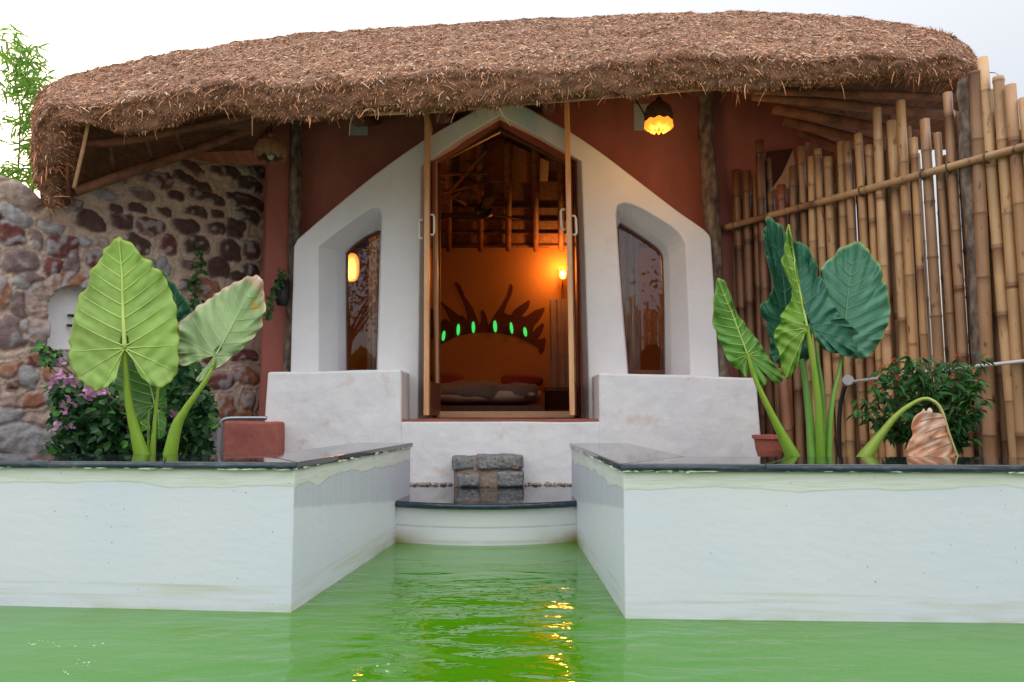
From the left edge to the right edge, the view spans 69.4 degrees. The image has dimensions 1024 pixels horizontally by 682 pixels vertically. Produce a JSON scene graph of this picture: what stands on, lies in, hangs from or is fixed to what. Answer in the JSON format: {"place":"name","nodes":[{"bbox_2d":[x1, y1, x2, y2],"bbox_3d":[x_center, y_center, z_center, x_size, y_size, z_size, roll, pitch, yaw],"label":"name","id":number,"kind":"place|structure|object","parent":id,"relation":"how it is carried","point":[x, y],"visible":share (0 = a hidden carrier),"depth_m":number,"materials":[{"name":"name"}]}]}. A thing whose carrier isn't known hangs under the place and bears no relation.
{"place":"outdoors","nodes":[
{"label":"outdoors","id":0,"kind":"place"},
{"bbox_2d":[0,541,1023,681],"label":"pool water","id":1,"kind":"structure","parent":0,"point":[551,612],"depth_m":2.83,"materials":[{"name":"green liquid"}]},
{"bbox_2d":[28,640,405,674],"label":"froth bubbles","id":2,"kind":"object","parent":1,"relation":"on","point":[103,643],"visible":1,"depth_m":2.56},
{"bbox_2d":[0,0,1023,377],"label":"sky","id":3,"kind":"structure","parent":0,"point":[84,34],"materials":[{"name":"white"}]},
{"label":"ground","id":4,"kind":"structure","parent":0,"visible":0},
{"bbox_2d":[0,20,57,192],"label":"bamboo clump","id":5,"kind":"object","parent":4,"relation":"on","point":[26,83],"visible":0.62,"depth_m":8.37,"materials":[{"name":"green plant"}]},
{"bbox_2d":[0,158,264,454],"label":"stone wall","id":6,"kind":"structure","parent":4,"relation":"on","point":[166,218],"depth_m":6.31,"materials":[{"name":"brown stone"}]},
{"bbox_2d":[187,242,207,310],"bbox_3d":[-2.868,-0.555,6.756,0.175,0.716,0.112,2,-6,-20],"label":"creeper","id":7,"kind":"object","parent":6,"relation":"attached to","point":[194,281],"visible":0.76,"depth_m":6.75,"materials":[{"name":"green plant"}]},
{"bbox_2d":[0,443,412,611],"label":"pool wall","id":8,"kind":"structure","parent":4,"relation":"on","point":[289,531],"depth_m":3.32,"materials":[{"name":"paint"}]},
{"bbox_2d":[224,420,284,454],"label":"masonry block","id":9,"kind":"structure","parent":4,"relation":"on","point":[242,437],"depth_m":6.01,"materials":[{"name":"red brick"}]},
{"bbox_2d":[395,485,576,545],"bbox_3d":[-0.156,1.752,5.355,1.768,1.275,1.240,0,-6,0],"label":"entry step","id":10,"kind":"object","parent":4,"relation":"on","point":[478,516],"visible":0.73,"depth_m":4.90,"materials":[{"name":"paint"}]},
{"bbox_2d":[452,453,523,486],"bbox_3d":[-0.193,1.059,6.004,0.584,0.288,0.293,0,-6,0],"label":"stone step","id":11,"kind":"object","parent":10,"relation":"on","point":[494,470],"visible":0.98,"depth_m":5.88,"materials":[{"name":"grey stone"}]},
{"bbox_2d":[410,482,571,485],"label":"gravel","id":12,"kind":"structure","parent":4,"relation":"on","point":[450,483],"depth_m":6.03,"materials":[{"name":"white gravel"}]},
{"bbox_2d":[26,10,997,484],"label":"thatched cottage","id":13,"kind":"structure","parent":4,"relation":"on","point":[400,140],"depth_m":6.73,"materials":[{"name":"brown plant"}]},
{"bbox_2d":[254,118,286,164],"bbox_3d":[-2.012,-1.866,6.211,0.263,0.724,0.265,0,-6,0],"label":"pendant lamp","id":14,"kind":"object","parent":13,"relation":"hanging from","point":[269,148],"visible":1,"depth_m":6.11,"materials":[{"name":"brown wicker"}]},
{"bbox_2d":[263,268,289,320],"bbox_3d":[-2.127,-0.426,6.731,0.177,0.499,0.255,-3,-6,29],"label":"hanging pot","id":15,"kind":"object","parent":13,"relation":"hanging from","point":[280,289],"visible":1,"depth_m":6.73,"materials":[{"name":"black plastic"}]},
{"bbox_2d":[348,253,358,281],"bbox_3d":[-1.891,-1.387,8.776,0.170,1.382,0.170,0,-6,0],"label":"paper lantern","id":16,"kind":"object","parent":13,"relation":"hanging from","point":[353,266],"visible":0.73,"depth_m":8.66,"materials":[{"name":"yellow paper"}]},
{"bbox_2d":[346,231,380,370],"bbox_3d":[-1.460,-0.378,7.246,0.334,1.407,0.050,0,-6,0],"label":"window","id":17,"kind":"structure","parent":13,"relation":"in","point":[378,232],"depth_m":7.24,"materials":[{"name":"brown wood"}]},
{"bbox_2d":[367,234,379,368],"bbox_3d":[-1.372,-0.359,7.621,0.226,1.883,0.089,0,-6,0],"label":"curtain","id":18,"kind":"object","parent":13,"relation":"hanging from","point":[374,247],"visible":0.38,"depth_m":7.62,"materials":[{"name":"beige fabric"}]},
{"bbox_2d":[418,114,439,414],"bbox_3d":[-0.767,-0.673,6.918,0.159,2.724,0.682,0,-6,0],"label":"door leaf","id":19,"kind":"structure","parent":13,"relation":"in","point":[431,281],"depth_m":6.71,"materials":[{"name":"brown wood"}]},
{"bbox_2d":[441,190,522,219],"bbox_3d":[-0.410,-1.746,9.330,1.131,0.363,1.080,0,-6,0],"label":"ceiling fan","id":20,"kind":"object","parent":13,"relation":"hanging from","point":[482,209],"visible":0.93,"depth_m":9.36,"materials":[{"name":"black wood"}]},
{"bbox_2d":[435,380,542,417],"bbox_3d":[-0.377,0.783,9.859,1.519,0.492,2.037,0,-6,0],"label":"bed","id":21,"kind":"object","parent":13,"relation":"on","point":[471,395],"visible":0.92,"depth_m":8.88,"materials":[{"name":"brown fabric"}]},
{"bbox_2d":[441,373,464,382],"bbox_3d":[-0.975,0.562,10.597,0.589,0.206,0.365,0,-6,0],"label":"cushion","id":22,"kind":"object","parent":21,"relation":"on","point":[449,377],"visible":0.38,"depth_m":10.44,"materials":[{"name":"red fabric"}]},
{"bbox_2d":[501,374,542,385],"bbox_3d":[0.146,0.569,10.595,0.598,0.202,0.377,0,-6,0],"label":"cushion","id":23,"kind":"object","parent":21,"relation":"on","point":[537,379],"visible":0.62,"depth_m":10.44,"materials":[{"name":"red fabric"}]},
{"bbox_2d":[543,387,578,417],"bbox_3d":[0.699,0.864,10.315,0.500,0.420,0.500,0,-6,0],"label":"nightstand","id":24,"kind":"object","parent":13,"relation":"on","point":[556,398],"visible":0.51,"depth_m":10.10,"materials":[{"name":"brown wood"}]},
{"bbox_2d":[557,269,566,287],"bbox_3d":[0.762,-0.943,11.013,0.166,0.281,0.207,-2,-6,22],"label":"wall sconce","id":25,"kind":"object","parent":13,"relation":"attached to","point":[562,274],"depth_m":10.97,"materials":[{"name":"yellow"}]},
{"bbox_2d":[549,299,578,386],"bbox_3d":[0.762,0.148,10.586,0.446,1.498,0.090,0,-6,0],"label":"curtain","id":26,"kind":"object","parent":13,"relation":"hanging from","point":[559,352],"visible":0.57,"depth_m":10.60,"materials":[{"name":"brown fabric"}]},
{"bbox_2d":[559,102,577,414],"bbox_3d":[0.543,-0.721,6.904,0.164,2.818,0.728,-1,-6,7],"label":"door leaf","id":27,"kind":"structure","parent":13,"relation":"in","point":[573,393],"depth_m":6.58,"materials":[{"name":"brown wood"}]},
{"bbox_2d":[619,227,639,369],"bbox_3d":[1.166,-0.409,7.626,0.300,1.983,0.090,0,-6,0],"label":"curtain","id":28,"kind":"object","parent":13,"relation":"hanging from","point":[628,246],"visible":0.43,"depth_m":7.63,"materials":[{"name":"grey fabric"}]},
{"bbox_2d":[618,224,664,374],"bbox_3d":[1.262,-0.416,7.250,0.441,1.500,0.050,0,-6,0],"label":"window","id":29,"kind":"structure","parent":13,"relation":"in","point":[662,372],"depth_m":7.23,"materials":[{"name":"brown wood"}]},
{"bbox_2d":[636,94,672,134],"bbox_3d":[1.165,-2.139,6.306,0.242,0.798,0.434,6,-8,-44],"label":"pendant lamp","id":30,"kind":"object","parent":13,"relation":"hanging from","point":[658,116],"visible":0.99,"depth_m":6.13,"materials":[{"name":"yellow"}]},
{"bbox_2d":[658,255,661,369],"bbox_3d":[1.623,-0.364,7.571,0.240,1.883,0.090,0,-6,0],"label":"curtain","id":31,"kind":"object","parent":13,"relation":"hanging from","point":[659,264],"visible":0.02,"depth_m":7.61,"materials":[{"name":"brown fabric"}]},
{"bbox_2d":[569,443,1023,622],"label":"pool wall","id":32,"kind":"structure","parent":4,"relation":"on","point":[662,535],"depth_m":3.11,"materials":[{"name":"paint"}]},
{"bbox_2d":[721,56,1023,456],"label":"bamboo fence","id":33,"kind":"object","parent":4,"relation":"on","point":[977,170],"visible":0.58,"depth_m":5.50,"materials":[{"name":"brown plant"}]},
{"bbox_2d":[842,359,1023,385],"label":"conduit pipe","id":34,"kind":"object","parent":33,"relation":"attached to","point":[848,380],"visible":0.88,"depth_m":5.50,"materials":[{"name":"white plastic"}]},
{"bbox_2d":[837,385,846,456],"bbox_3d":[2.632,0.742,5.883,0.033,0.776,0.106,3,-7,-32],"label":"hose","id":35,"kind":"object","parent":34,"relation":"hanging from","point":[839,419],"visible":0.69,"depth_m":5.90,"materials":[{"name":"black rubber"}]},
{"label":"planter soil","id":36,"kind":"structure","parent":4,"relation":"on","visible":0},
{"bbox_2d":[29,339,221,454],"bbox_3d":[-2.660,0.421,4.981,1.473,0.853,0.624,0,-6,0],"label":"bougainvillea","id":37,"kind":"object","parent":36,"relation":"on","point":[86,416],"visible":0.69,"depth_m":4.83,"materials":[{"name":"green plant"}]},
{"bbox_2d":[68,237,265,454],"bbox_3d":[-1.900,0.114,4.093,1.042,1.340,0.401,0,-6,0],"label":"elephant ear plant","id":38,"kind":"object","parent":36,"relation":"on","point":[143,334],"visible":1,"depth_m":4.01,"materials":[{"name":"green plant"}]},
{"bbox_2d":[216,416,266,454],"bbox_3d":[-2.142,0.754,5.854,0.394,0.320,0.031,0,-6,0],"label":"pipe rail","id":39,"kind":"object","parent":36,"relation":"on","point":[219,433],"visible":0.95,"depth_m":5.85,"materials":[{"name":"silver metal"}]},
{"bbox_2d":[752,434,782,456],"bbox_3d":[1.963,0.815,5.647,0.248,0.196,0.248,0,-6,0],"label":"terracotta pot","id":40,"kind":"object","parent":36,"relation":"on","point":[767,445],"visible":0.71,"depth_m":5.56,"materials":[{"name":"ceramic"}]},
{"bbox_2d":[712,216,890,456],"bbox_3d":[1.619,0.018,4.079,1.068,1.487,0.376,0,-6,0],"label":"elephant ear plant","id":41,"kind":"object","parent":36,"relation":"on","point":[841,306],"visible":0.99,"depth_m":4.05,"materials":[{"name":"green plant"}]},
{"bbox_2d":[856,397,958,456],"bbox_3d":[2.030,0.513,3.846,0.562,0.444,0.152,-3,-6,28],"label":"withered plant","id":42,"kind":"object","parent":36,"relation":"on","point":[931,436],"visible":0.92,"depth_m":3.77,"materials":[{"name":"beige plant"}]},
{"bbox_2d":[845,351,1000,456],"bbox_3d":[2.487,0.400,4.478,0.895,0.688,0.543,0,-6,0],"label":"firebush","id":43,"kind":"object","parent":36,"relation":"on","point":[944,394],"visible":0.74,"depth_m":4.42,"materials":[{"name":"green plant"}]}
]}

